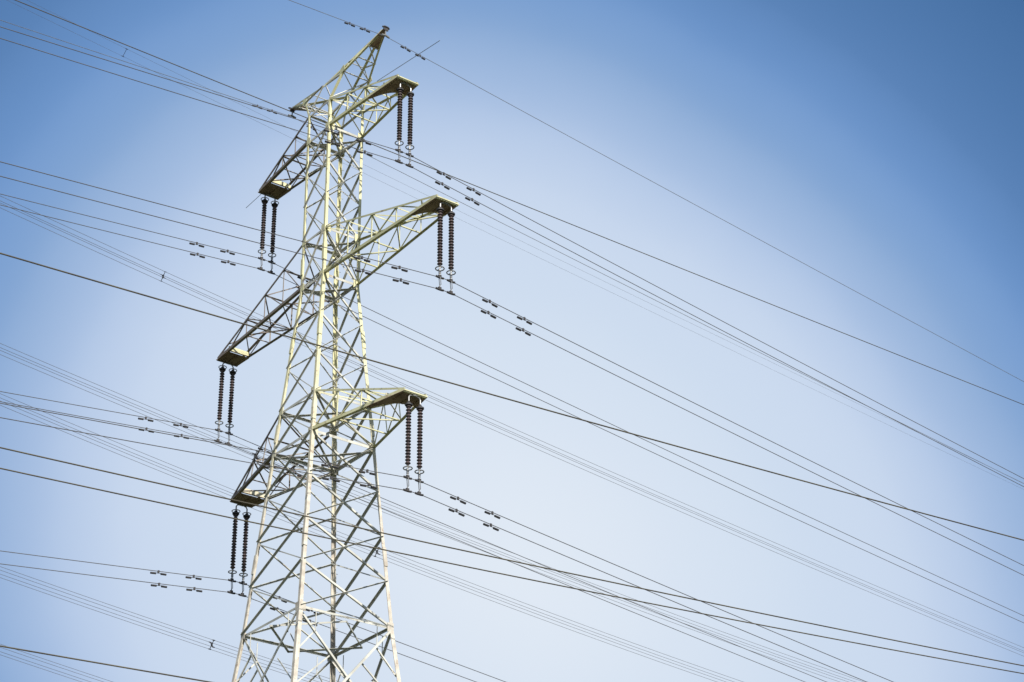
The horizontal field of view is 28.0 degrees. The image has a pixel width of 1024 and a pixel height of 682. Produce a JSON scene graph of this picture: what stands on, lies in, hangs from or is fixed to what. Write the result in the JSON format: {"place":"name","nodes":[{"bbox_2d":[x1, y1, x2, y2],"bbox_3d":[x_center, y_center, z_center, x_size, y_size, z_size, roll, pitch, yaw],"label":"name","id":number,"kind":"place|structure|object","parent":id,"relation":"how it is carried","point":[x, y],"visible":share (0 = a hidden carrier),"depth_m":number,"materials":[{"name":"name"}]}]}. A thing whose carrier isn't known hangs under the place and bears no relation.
{"place":"outdoors","nodes":[
{"label":"outdoors","id":0,"kind":"place"},
{"bbox_2d":[2,655,80,681],"bbox_3d":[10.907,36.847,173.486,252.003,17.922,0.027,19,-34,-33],"label":"bundle wire","id":1,"kind":"object","parent":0,"point":[41,668],"visible":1,"depth_m":143.37,"materials":[{"name":"metal"}]},
{"bbox_2d":[2,652,89,681],"bbox_3d":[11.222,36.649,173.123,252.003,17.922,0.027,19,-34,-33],"label":"bundle wire","id":2,"kind":"object","parent":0,"point":[44,666],"visible":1,"depth_m":142.88,"materials":[{"name":"metal"}]},
{"bbox_2d":[0,647,102,681],"bbox_3d":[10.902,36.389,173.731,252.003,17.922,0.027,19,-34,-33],"label":"bundle wire","id":3,"kind":"object","parent":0,"point":[57,666],"visible":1,"depth_m":144.21,"materials":[{"name":"metal"}]},
{"bbox_2d":[1,644,111,681],"bbox_3d":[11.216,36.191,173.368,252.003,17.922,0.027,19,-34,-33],"label":"bundle wire","id":4,"kind":"object","parent":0,"point":[57,663],"visible":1,"depth_m":143.58,"materials":[{"name":"metal"}]},
{"bbox_2d":[0,645,210,681],"bbox_3d":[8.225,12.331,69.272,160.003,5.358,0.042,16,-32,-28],"label":"overhead cable","id":5,"kind":"object","parent":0,"point":[103,663],"visible":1,"depth_m":57.02,"materials":[{"name":"grey metal"}]},
{"bbox_2d":[0,577,307,681],"bbox_3d":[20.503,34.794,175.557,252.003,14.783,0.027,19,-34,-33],"label":"bundle wire","id":6,"kind":"object","parent":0,"point":[139,625],"visible":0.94,"depth_m":143.31,"materials":[{"name":"metal"}]},
{"bbox_2d":[1,574,317,681],"bbox_3d":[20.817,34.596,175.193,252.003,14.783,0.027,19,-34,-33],"label":"bundle wire","id":7,"kind":"object","parent":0,"point":[140,622],"visible":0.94,"depth_m":142.73,"materials":[{"name":"metal"}]},
{"bbox_2d":[0,566,329,678],"bbox_3d":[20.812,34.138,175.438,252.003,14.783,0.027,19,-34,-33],"label":"bundle wire","id":8,"kind":"object","parent":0,"point":[149,618],"visible":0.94,"depth_m":143.17,"materials":[{"name":"metal"}]},
{"bbox_2d":[1,570,329,681],"bbox_3d":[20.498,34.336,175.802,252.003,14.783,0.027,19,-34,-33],"label":"bundle wire","id":9,"kind":"object","parent":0,"point":[157,624],"visible":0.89,"depth_m":144.23,"materials":[{"name":"metal"}]},
{"bbox_2d":[1,405,715,681],"bbox_3d":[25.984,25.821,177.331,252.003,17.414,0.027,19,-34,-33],"label":"bundle wire","id":10,"kind":"object","parent":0,"point":[349,546],"visible":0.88,"depth_m":150.93,"materials":[{"name":"metal"}]},
{"bbox_2d":[1,401,724,681],"bbox_3d":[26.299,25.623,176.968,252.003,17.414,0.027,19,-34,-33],"label":"bundle wire","id":11,"kind":"object","parent":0,"point":[359,546],"visible":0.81,"depth_m":151.04,"materials":[{"name":"metal"}]},
{"bbox_2d":[1,398,732,681],"bbox_3d":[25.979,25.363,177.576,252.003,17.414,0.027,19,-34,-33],"label":"bundle wire","id":12,"kind":"object","parent":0,"point":[369,547],"visible":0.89,"depth_m":152.65,"materials":[{"name":"metal"}]},
{"bbox_2d":[2,394,742,681],"bbox_3d":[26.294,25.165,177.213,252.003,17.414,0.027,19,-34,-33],"label":"bundle wire","id":13,"kind":"object","parent":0,"point":[371,544],"visible":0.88,"depth_m":152.34,"materials":[{"name":"metal"}]},
{"bbox_2d":[0,354,838,681],"bbox_3d":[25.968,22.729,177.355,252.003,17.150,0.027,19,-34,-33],"label":"bundle wire","id":14,"kind":"object","parent":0,"point":[384,512],"visible":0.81,"depth_m":153.19,"materials":[{"name":"metal"}]},
{"bbox_2d":[0,350,847,681],"bbox_3d":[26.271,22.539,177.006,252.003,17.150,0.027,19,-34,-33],"label":"bundle wire","id":15,"kind":"object","parent":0,"point":[424,524],"visible":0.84,"depth_m":154.11,"materials":[{"name":"metal"}]},
{"bbox_2d":[0,347,854,681],"bbox_3d":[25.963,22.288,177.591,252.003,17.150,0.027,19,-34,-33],"label":"bundle wire","id":16,"kind":"object","parent":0,"point":[428,523],"visible":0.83,"depth_m":154.55,"materials":[{"name":"metal"}]},
{"bbox_2d":[0,343,862,681],"bbox_3d":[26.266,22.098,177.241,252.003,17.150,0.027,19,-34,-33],"label":"bundle wire","id":17,"kind":"object","parent":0,"point":[406,511],"visible":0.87,"depth_m":153.33,"materials":[{"name":"metal"}]},
{"bbox_2d":[1,208,1019,654],"bbox_3d":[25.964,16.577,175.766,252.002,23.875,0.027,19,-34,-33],"label":"bundle wire","id":18,"kind":"object","parent":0,"point":[517,440],"visible":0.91,"depth_m":158.82,"materials":[{"name":"metal"}]},
{"bbox_2d":[1,203,1020,651],"bbox_3d":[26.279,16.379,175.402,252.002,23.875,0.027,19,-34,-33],"label":"bundle wire","id":19,"kind":"object","parent":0,"point":[515,435],"visible":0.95,"depth_m":157.62,"materials":[{"name":"metal"}]},
{"bbox_2d":[0,252,1023,540],"bbox_3d":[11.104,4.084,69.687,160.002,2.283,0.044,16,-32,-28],"label":"overhead cable","id":20,"kind":"object","parent":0,"point":[482,392],"visible":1,"depth_m":62.32,"materials":[{"name":"grey metal"}]},
{"bbox_2d":[0,447,1023,665],"bbox_3d":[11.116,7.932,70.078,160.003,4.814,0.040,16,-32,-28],"label":"overhead cable","id":21,"kind":"object","parent":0,"point":[486,555],"visible":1,"depth_m":62.09,"materials":[{"name":"grey metal"}]},
{"bbox_2d":[0,468,1023,673],"bbox_3d":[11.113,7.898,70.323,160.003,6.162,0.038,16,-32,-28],"label":"overhead cable","id":22,"kind":"object","parent":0,"point":[486,570],"visible":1,"depth_m":62.06,"materials":[{"name":"grey metal"}]},
{"bbox_2d":[1,201,1022,650],"bbox_3d":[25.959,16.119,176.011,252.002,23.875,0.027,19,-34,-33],"label":"bundle wire","id":23,"kind":"object","parent":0,"point":[501,427],"visible":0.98,"depth_m":157.38,"materials":[{"name":"metal"}]},
{"bbox_2d":[0,0,1023,681],"label":"sky","id":24,"kind":"structure","parent":0,"point":[876,145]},
{"bbox_2d":[1,196,1023,647],"bbox_3d":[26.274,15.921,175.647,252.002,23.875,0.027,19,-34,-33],"label":"bundle wire","id":25,"kind":"object","parent":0,"point":[495,420],"visible":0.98,"depth_m":157.99,"materials":[{"name":"metal"}]},
{"bbox_2d":[15,0,1023,404],"bbox_3d":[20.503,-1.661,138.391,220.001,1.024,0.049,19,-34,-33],"label":"overhead cable","id":26,"kind":"object","parent":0,"point":[497,194],"visible":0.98,"depth_m":123.97,"materials":[{"name":"grey metal"}]},
{"bbox_2d":[26,9,1017,486],"bbox_3d":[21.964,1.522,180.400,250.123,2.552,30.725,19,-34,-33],"label":"bundle wire","id":27,"kind":"object","parent":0,"point":[476,227],"visible":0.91,"depth_m":161.92,"materials":[{"name":"metal"}]},
{"bbox_2d":[27,0,1022,482],"bbox_3d":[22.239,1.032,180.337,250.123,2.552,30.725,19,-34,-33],"label":"bundle wire","id":28,"kind":"object","parent":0,"point":[495,228],"visible":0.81,"depth_m":158.68,"materials":[{"name":"metal"}]},
{"label":"ground","id":29,"kind":"structure","parent":0,"visible":0},
{"bbox_2d":[216,25,458,681],"bbox_3d":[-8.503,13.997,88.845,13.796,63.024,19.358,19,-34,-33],"label":"lattice tower","id":30,"kind":"structure","parent":29,"relation":"on","point":[429,207],"depth_m":94.91,"materials":[{"name":"metal"}]},
{"bbox_2d":[215,365,226,442],"bbox_3d":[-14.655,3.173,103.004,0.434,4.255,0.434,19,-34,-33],"label":"insulator string","id":31,"kind":"object","parent":30,"relation":"hanging from","point":[222,369],"visible":1,"depth_m":103.02,"materials":[{"name":"ceramic"}]},
{"bbox_2d":[0,401,804,681],"bbox_3d":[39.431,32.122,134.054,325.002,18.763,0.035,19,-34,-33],"label":"conductor wire","id":32,"kind":"object","parent":31,"relation":"hanging from","point":[405,518],"visible":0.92,"depth_m":108.10,"materials":[{"name":"metal"}]},
{"bbox_2d":[0,391,825,681],"bbox_3d":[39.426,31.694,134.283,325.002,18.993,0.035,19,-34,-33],"label":"conductor wire","id":33,"kind":"object","parent":31,"relation":"hanging from","point":[413,511],"visible":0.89,"depth_m":108.57,"materials":[{"name":"metal"}]},
{"bbox_2d":[138,416,153,421],"bbox_3d":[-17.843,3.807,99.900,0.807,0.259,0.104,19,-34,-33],"label":"vibration damper","id":34,"kind":"object","parent":33,"relation":"attached to","point":[145,419],"visible":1,"depth_m":99.90,"materials":[{"name":"metal"}]},
{"bbox_2d":[225,368,236,444],"bbox_3d":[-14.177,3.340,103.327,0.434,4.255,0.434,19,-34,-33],"label":"insulator string","id":35,"kind":"object","parent":30,"relation":"hanging from","point":[231,392],"visible":0.98,"depth_m":103.38,"materials":[{"name":"ceramic"}]},
{"bbox_2d":[227,509,240,593],"bbox_3d":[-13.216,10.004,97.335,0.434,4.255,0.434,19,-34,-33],"label":"insulator string","id":36,"kind":"object","parent":30,"relation":"hanging from","point":[235,513],"visible":0.98,"depth_m":97.31,"materials":[{"name":"ceramic"}]},
{"bbox_2d":[239,512,250,596],"bbox_3d":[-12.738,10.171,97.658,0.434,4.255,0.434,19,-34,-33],"label":"insulator string","id":37,"kind":"object","parent":30,"relation":"hanging from","point":[246,516],"visible":0.98,"depth_m":97.65,"materials":[{"name":"ceramic"}]},
{"bbox_2d":[0,563,475,681],"bbox_3d":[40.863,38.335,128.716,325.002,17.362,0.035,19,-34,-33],"label":"conductor wire","id":38,"kind":"object","parent":37,"relation":"hanging from","point":[221,591],"visible":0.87,"depth_m":95.26,"materials":[{"name":"metal"}]},
{"bbox_2d":[151,583,166,587],"bbox_3d":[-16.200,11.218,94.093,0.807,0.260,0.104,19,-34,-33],"label":"vibration damper","id":39,"kind":"object","parent":38,"relation":"attached to","point":[154,585],"visible":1,"depth_m":94.07,"materials":[{"name":"metal"}]},
{"bbox_2d":[186,587,201,591],"bbox_3d":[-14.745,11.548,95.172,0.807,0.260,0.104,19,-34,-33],"label":"vibration damper","id":40,"kind":"object","parent":38,"relation":"attached to","point":[194,588],"visible":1,"depth_m":95.19,"materials":[{"name":"metal"}]},
{"bbox_2d":[0,550,504,681],"bbox_3d":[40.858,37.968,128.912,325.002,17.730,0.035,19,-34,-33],"label":"conductor wire","id":41,"kind":"object","parent":37,"relation":"hanging from","point":[248,585],"visible":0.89,"depth_m":96.00,"materials":[{"name":"metal"}]},
{"bbox_2d":[150,570,166,575],"bbox_3d":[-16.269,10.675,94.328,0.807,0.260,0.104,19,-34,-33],"label":"vibration damper","id":42,"kind":"object","parent":41,"relation":"attached to","point":[158,572],"visible":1,"depth_m":94.35,"materials":[{"name":"metal"}]},
{"bbox_2d":[185,575,201,579],"bbox_3d":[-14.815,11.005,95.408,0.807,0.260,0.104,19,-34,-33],"label":"vibration damper","id":43,"kind":"object","parent":41,"relation":"attached to","point":[188,577],"visible":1,"depth_m":95.40,"materials":[{"name":"metal"}]},
{"bbox_2d":[257,197,268,270],"bbox_3d":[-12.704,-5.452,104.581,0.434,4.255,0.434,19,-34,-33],"label":"insulator string","id":44,"kind":"object","parent":30,"relation":"hanging from","point":[264,201],"visible":0.99,"depth_m":104.62,"materials":[{"name":"ceramic"}]},
{"bbox_2d":[1,205,1023,622],"bbox_3d":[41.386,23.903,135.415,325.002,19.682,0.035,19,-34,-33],"label":"conductor wire","id":45,"kind":"object","parent":44,"relation":"hanging from","point":[505,383],"visible":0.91,"depth_m":111.52,"materials":[{"name":"metal"}]},
{"bbox_2d":[190,253,204,257],"bbox_3d":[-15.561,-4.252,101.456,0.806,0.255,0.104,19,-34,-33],"label":"vibration damper","id":46,"kind":"object","parent":45,"relation":"attached to","point":[192,254],"visible":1,"depth_m":101.47,"materials":[{"name":"metal"}]},
{"bbox_2d":[221,260,235,265],"bbox_3d":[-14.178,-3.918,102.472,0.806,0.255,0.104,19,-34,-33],"label":"vibration damper","id":47,"kind":"object","parent":45,"relation":"attached to","point":[225,262],"visible":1,"depth_m":102.48,"materials":[{"name":"metal"}]},
{"bbox_2d":[268,201,278,274],"bbox_3d":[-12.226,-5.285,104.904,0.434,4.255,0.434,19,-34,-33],"label":"insulator string","id":48,"kind":"object","parent":30,"relation":"hanging from","point":[274,205],"visible":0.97,"depth_m":104.91,"materials":[{"name":"ceramic"}]},
{"bbox_2d":[1,194,1023,615],"bbox_3d":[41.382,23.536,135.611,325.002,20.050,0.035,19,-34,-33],"label":"conductor wire","id":49,"kind":"object","parent":48,"relation":"hanging from","point":[485,364],"visible":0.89,"depth_m":111.64,"materials":[{"name":"metal"}]},
{"bbox_2d":[220,249,234,254],"bbox_3d":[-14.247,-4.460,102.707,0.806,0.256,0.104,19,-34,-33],"label":"vibration damper","id":50,"kind":"object","parent":49,"relation":"attached to","point":[231,253],"visible":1,"depth_m":102.72,"materials":[{"name":"metal"}]},
{"bbox_2d":[395,87,403,163],"bbox_3d":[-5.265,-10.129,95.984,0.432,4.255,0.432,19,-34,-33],"label":"insulator string","id":51,"kind":"object","parent":30,"relation":"hanging from","point":[400,90],"visible":1,"depth_m":95.96,"materials":[{"name":"ceramic"}]},
{"bbox_2d":[0,26,1023,478],"bbox_3d":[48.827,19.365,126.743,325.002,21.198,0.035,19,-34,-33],"label":"conductor wire","id":52,"kind":"object","parent":51,"relation":"hanging from","point":[502,204],"visible":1,"depth_m":97.93,"materials":[{"name":"metal"}]},
{"bbox_2d":[324,129,339,135],"bbox_3d":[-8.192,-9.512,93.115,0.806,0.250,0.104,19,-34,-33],"label":"vibration damper","id":53,"kind":"object","parent":52,"relation":"attached to","point":[335,133],"visible":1,"depth_m":93.11,"materials":[{"name":"metal"}]},
{"bbox_2d":[356,139,370,144],"bbox_3d":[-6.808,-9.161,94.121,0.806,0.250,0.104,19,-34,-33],"label":"vibration damper","id":54,"kind":"object","parent":52,"relation":"attached to","point":[358,140],"visible":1,"depth_m":94.11,"materials":[{"name":"metal"}]},
{"bbox_2d":[436,171,450,179],"bbox_3d":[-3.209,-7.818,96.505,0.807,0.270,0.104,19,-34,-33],"label":"vibration damper","id":55,"kind":"object","parent":52,"relation":"attached to","point":[440,173],"visible":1,"depth_m":96.50,"materials":[{"name":"metal"}]},
{"bbox_2d":[466,187,480,195],"bbox_3d":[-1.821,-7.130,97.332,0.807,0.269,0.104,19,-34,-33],"label":"vibration damper","id":56,"kind":"object","parent":52,"relation":"attached to","point":[470,189],"visible":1,"depth_m":97.33,"materials":[{"name":"metal"}]},
{"bbox_2d":[0,38,1023,486],"bbox_3d":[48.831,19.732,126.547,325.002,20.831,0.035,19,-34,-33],"label":"conductor wire","id":57,"kind":"object","parent":51,"relation":"hanging from","point":[494,210],"visible":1,"depth_m":97.66,"materials":[{"name":"metal"}]},
{"bbox_2d":[325,140,340,146],"bbox_3d":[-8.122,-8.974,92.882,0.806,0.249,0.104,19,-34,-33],"label":"vibration damper","id":58,"kind":"object","parent":57,"relation":"attached to","point":[335,144],"visible":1,"depth_m":92.89,"materials":[{"name":"metal"}]},
{"bbox_2d":[357,150,372,156],"bbox_3d":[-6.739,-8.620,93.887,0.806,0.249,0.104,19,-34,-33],"label":"vibration damper","id":59,"kind":"object","parent":57,"relation":"attached to","point":[361,152],"visible":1,"depth_m":93.88,"materials":[{"name":"metal"}]},
{"bbox_2d":[435,181,449,189],"bbox_3d":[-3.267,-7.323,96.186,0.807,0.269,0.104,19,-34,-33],"label":"vibration damper","id":60,"kind":"object","parent":57,"relation":"attached to","point":[438,183],"visible":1,"depth_m":96.20,"materials":[{"name":"metal"}]},
{"bbox_2d":[465,197,479,205],"bbox_3d":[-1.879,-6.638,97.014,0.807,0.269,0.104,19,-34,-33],"label":"vibration damper","id":61,"kind":"object","parent":57,"relation":"attached to","point":[469,199],"visible":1,"depth_m":97.03,"materials":[{"name":"metal"}]},
{"bbox_2d":[403,401,412,492],"bbox_3d":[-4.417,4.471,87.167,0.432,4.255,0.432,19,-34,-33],"label":"insulator string","id":62,"kind":"object","parent":30,"relation":"hanging from","point":[408,404],"visible":1,"depth_m":87.12,"materials":[{"name":"ceramic"}]},
{"bbox_2d":[0,417,866,681],"bbox_3d":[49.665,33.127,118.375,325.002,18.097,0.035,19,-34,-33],"label":"conductor wire","id":63,"kind":"object","parent":62,"relation":"hanging from","point":[426,497],"visible":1,"depth_m":86.34,"materials":[{"name":"metal"}]},
{"bbox_2d":[322,476,339,481],"bbox_3d":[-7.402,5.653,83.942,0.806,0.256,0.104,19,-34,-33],"label":"vibration damper","id":64,"kind":"object","parent":63,"relation":"attached to","point":[324,478],"visible":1,"depth_m":83.95,"materials":[{"name":"metal"}]},
{"bbox_2d":[360,483,376,488],"bbox_3d":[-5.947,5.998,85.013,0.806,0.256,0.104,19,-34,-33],"label":"vibration damper","id":65,"kind":"object","parent":63,"relation":"attached to","point":[368,484],"visible":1,"depth_m":85.01,"materials":[{"name":"metal"}]},
{"bbox_2d":[448,508,464,516],"bbox_3d":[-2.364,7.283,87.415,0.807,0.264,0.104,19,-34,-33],"label":"vibration damper","id":66,"kind":"object","parent":63,"relation":"attached to","point":[456,510],"visible":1,"depth_m":87.42,"materials":[{"name":"metal"}]},
{"bbox_2d":[483,523,498,530],"bbox_3d":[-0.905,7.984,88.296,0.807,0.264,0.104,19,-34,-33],"label":"vibration damper","id":67,"kind":"object","parent":63,"relation":"attached to","point":[487,525],"visible":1,"depth_m":88.29,"materials":[{"name":"metal"}]},
{"bbox_2d":[0,403,892,681],"bbox_3d":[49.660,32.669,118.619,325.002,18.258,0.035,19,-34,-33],"label":"conductor wire","id":68,"kind":"object","parent":62,"relation":"attached to","point":[440,490],"visible":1,"depth_m":87.11,"materials":[{"name":"metal"}]},
{"bbox_2d":[321,463,338,468],"bbox_3d":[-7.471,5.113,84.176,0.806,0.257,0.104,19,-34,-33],"label":"vibration damper","id":69,"kind":"object","parent":68,"relation":"attached to","point":[326,465],"visible":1,"depth_m":84.15,"materials":[{"name":"metal"}]},
{"bbox_2d":[359,469,375,474],"bbox_3d":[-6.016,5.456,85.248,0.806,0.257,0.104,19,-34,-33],"label":"vibration damper","id":70,"kind":"object","parent":68,"relation":"attached to","point":[370,473],"visible":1,"depth_m":85.27,"materials":[{"name":"metal"}]},
{"bbox_2d":[450,496,465,504],"bbox_3d":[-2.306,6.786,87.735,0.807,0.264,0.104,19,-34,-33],"label":"vibration damper","id":71,"kind":"object","parent":68,"relation":"attached to","point":[454,498],"visible":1,"depth_m":87.73,"materials":[{"name":"metal"}]},
{"bbox_2d":[484,511,499,518],"bbox_3d":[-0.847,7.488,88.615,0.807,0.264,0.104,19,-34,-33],"label":"vibration damper","id":72,"kind":"object","parent":68,"relation":"attached to","point":[492,513],"visible":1,"depth_m":88.62,"materials":[{"name":"metal"}]},
{"bbox_2d":[405,91,413,167],"bbox_3d":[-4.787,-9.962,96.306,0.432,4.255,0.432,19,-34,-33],"label":"insulator string","id":73,"kind":"object","parent":30,"relation":"hanging from","point":[410,94],"visible":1,"depth_m":96.30,"materials":[{"name":"ceramic"}]},
{"bbox_2d":[414,405,423,495],"bbox_3d":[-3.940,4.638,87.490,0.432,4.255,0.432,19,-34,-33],"label":"insulator string","id":74,"kind":"object","parent":30,"relation":"hanging from","point":[419,408],"visible":1,"depth_m":87.50,"materials":[{"name":"ceramic"}]},
{"bbox_2d":[435,206,444,291],"bbox_3d":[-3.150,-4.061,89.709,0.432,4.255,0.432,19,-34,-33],"label":"insulator string","id":75,"kind":"object","parent":30,"relation":"hanging from","point":[440,210],"visible":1,"depth_m":89.69,"materials":[{"name":"ceramic"}]},
{"bbox_2d":[0,161,1023,565],"bbox_3d":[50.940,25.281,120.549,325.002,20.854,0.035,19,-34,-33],"label":"conductor wire","id":76,"kind":"object","parent":75,"relation":"hanging from","point":[502,307],"visible":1,"depth_m":90.84,"materials":[{"name":"metal"}]},
{"bbox_2d":[353,256,369,262],"bbox_3d":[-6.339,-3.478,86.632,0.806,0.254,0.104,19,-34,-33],"label":"vibration damper","id":77,"kind":"object","parent":76,"relation":"attached to","point":[358,258],"visible":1,"depth_m":86.62,"materials":[{"name":"metal"}]},
{"bbox_2d":[391,266,407,271],"bbox_3d":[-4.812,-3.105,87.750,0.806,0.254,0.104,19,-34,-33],"label":"vibration damper","id":78,"kind":"object","parent":76,"relation":"attached to","point":[399,267],"visible":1,"depth_m":87.74,"materials":[{"name":"metal"}]},
{"bbox_2d":[482,299,497,307],"bbox_3d":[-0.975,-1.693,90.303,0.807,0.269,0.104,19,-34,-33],"label":"vibration damper","id":79,"kind":"object","parent":76,"relation":"attached to","point":[486,301],"visible":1,"depth_m":90.31,"materials":[{"name":"metal"}]},
{"bbox_2d":[517,316,531,324],"bbox_3d":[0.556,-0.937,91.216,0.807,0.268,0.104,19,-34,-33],"label":"vibration damper","id":80,"kind":"object","parent":76,"relation":"attached to","point":[524,319],"visible":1,"depth_m":91.23,"materials":[{"name":"metal"}]},
{"bbox_2d":[0,176,1023,575],"bbox_3d":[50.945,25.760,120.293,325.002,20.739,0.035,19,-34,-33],"label":"conductor wire","id":81,"kind":"object","parent":75,"relation":"hanging from","point":[518,326],"visible":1,"depth_m":90.58,"materials":[{"name":"metal"}]},
{"bbox_2d":[355,269,371,274],"bbox_3d":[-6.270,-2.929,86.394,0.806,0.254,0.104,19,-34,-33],"label":"vibration damper","id":82,"kind":"object","parent":81,"relation":"attached to","point":[360,271],"visible":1,"depth_m":86.38,"materials":[{"name":"metal"}]},
{"bbox_2d":[393,278,408,284],"bbox_3d":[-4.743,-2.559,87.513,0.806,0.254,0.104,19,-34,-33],"label":"vibration damper","id":83,"kind":"object","parent":81,"relation":"attached to","point":[404,282],"visible":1,"depth_m":87.52,"materials":[{"name":"metal"}]},
{"bbox_2d":[481,310,495,318],"bbox_3d":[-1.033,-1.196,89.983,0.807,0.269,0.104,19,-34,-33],"label":"vibration damper","id":84,"kind":"object","parent":81,"relation":"attached to","point":[488,312],"visible":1,"depth_m":89.99,"materials":[{"name":"metal"}]},
{"bbox_2d":[515,327,530,335],"bbox_3d":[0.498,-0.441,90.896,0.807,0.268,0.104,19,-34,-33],"label":"vibration damper","id":85,"kind":"object","parent":81,"relation":"attached to","point":[519,329],"visible":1,"depth_m":90.90,"materials":[{"name":"metal"}]},
{"bbox_2d":[446,211,455,295],"bbox_3d":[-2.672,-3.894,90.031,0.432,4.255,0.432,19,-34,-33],"label":"insulator string","id":86,"kind":"object","parent":30,"relation":"hanging from","point":[451,214],"visible":1,"depth_m":90.00,"materials":[{"name":"ceramic"}]},
{"bbox_2d":[1,20,1023,483],"bbox_3d":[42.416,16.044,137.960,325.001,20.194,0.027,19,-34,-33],"label":"earth wire","id":87,"kind":"object","parent":30,"relation":"attached to","point":[489,216],"visible":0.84,"depth_m":113.03,"materials":[{"name":"metal"}]},
{"bbox_2d":[290,0,1023,381],"bbox_3d":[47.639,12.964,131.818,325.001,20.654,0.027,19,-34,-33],"label":"earth wire","id":88,"kind":"object","parent":30,"relation":"attached to","point":[654,182],"visible":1,"depth_m":108.51,"materials":[{"name":"metal"}]}
]}

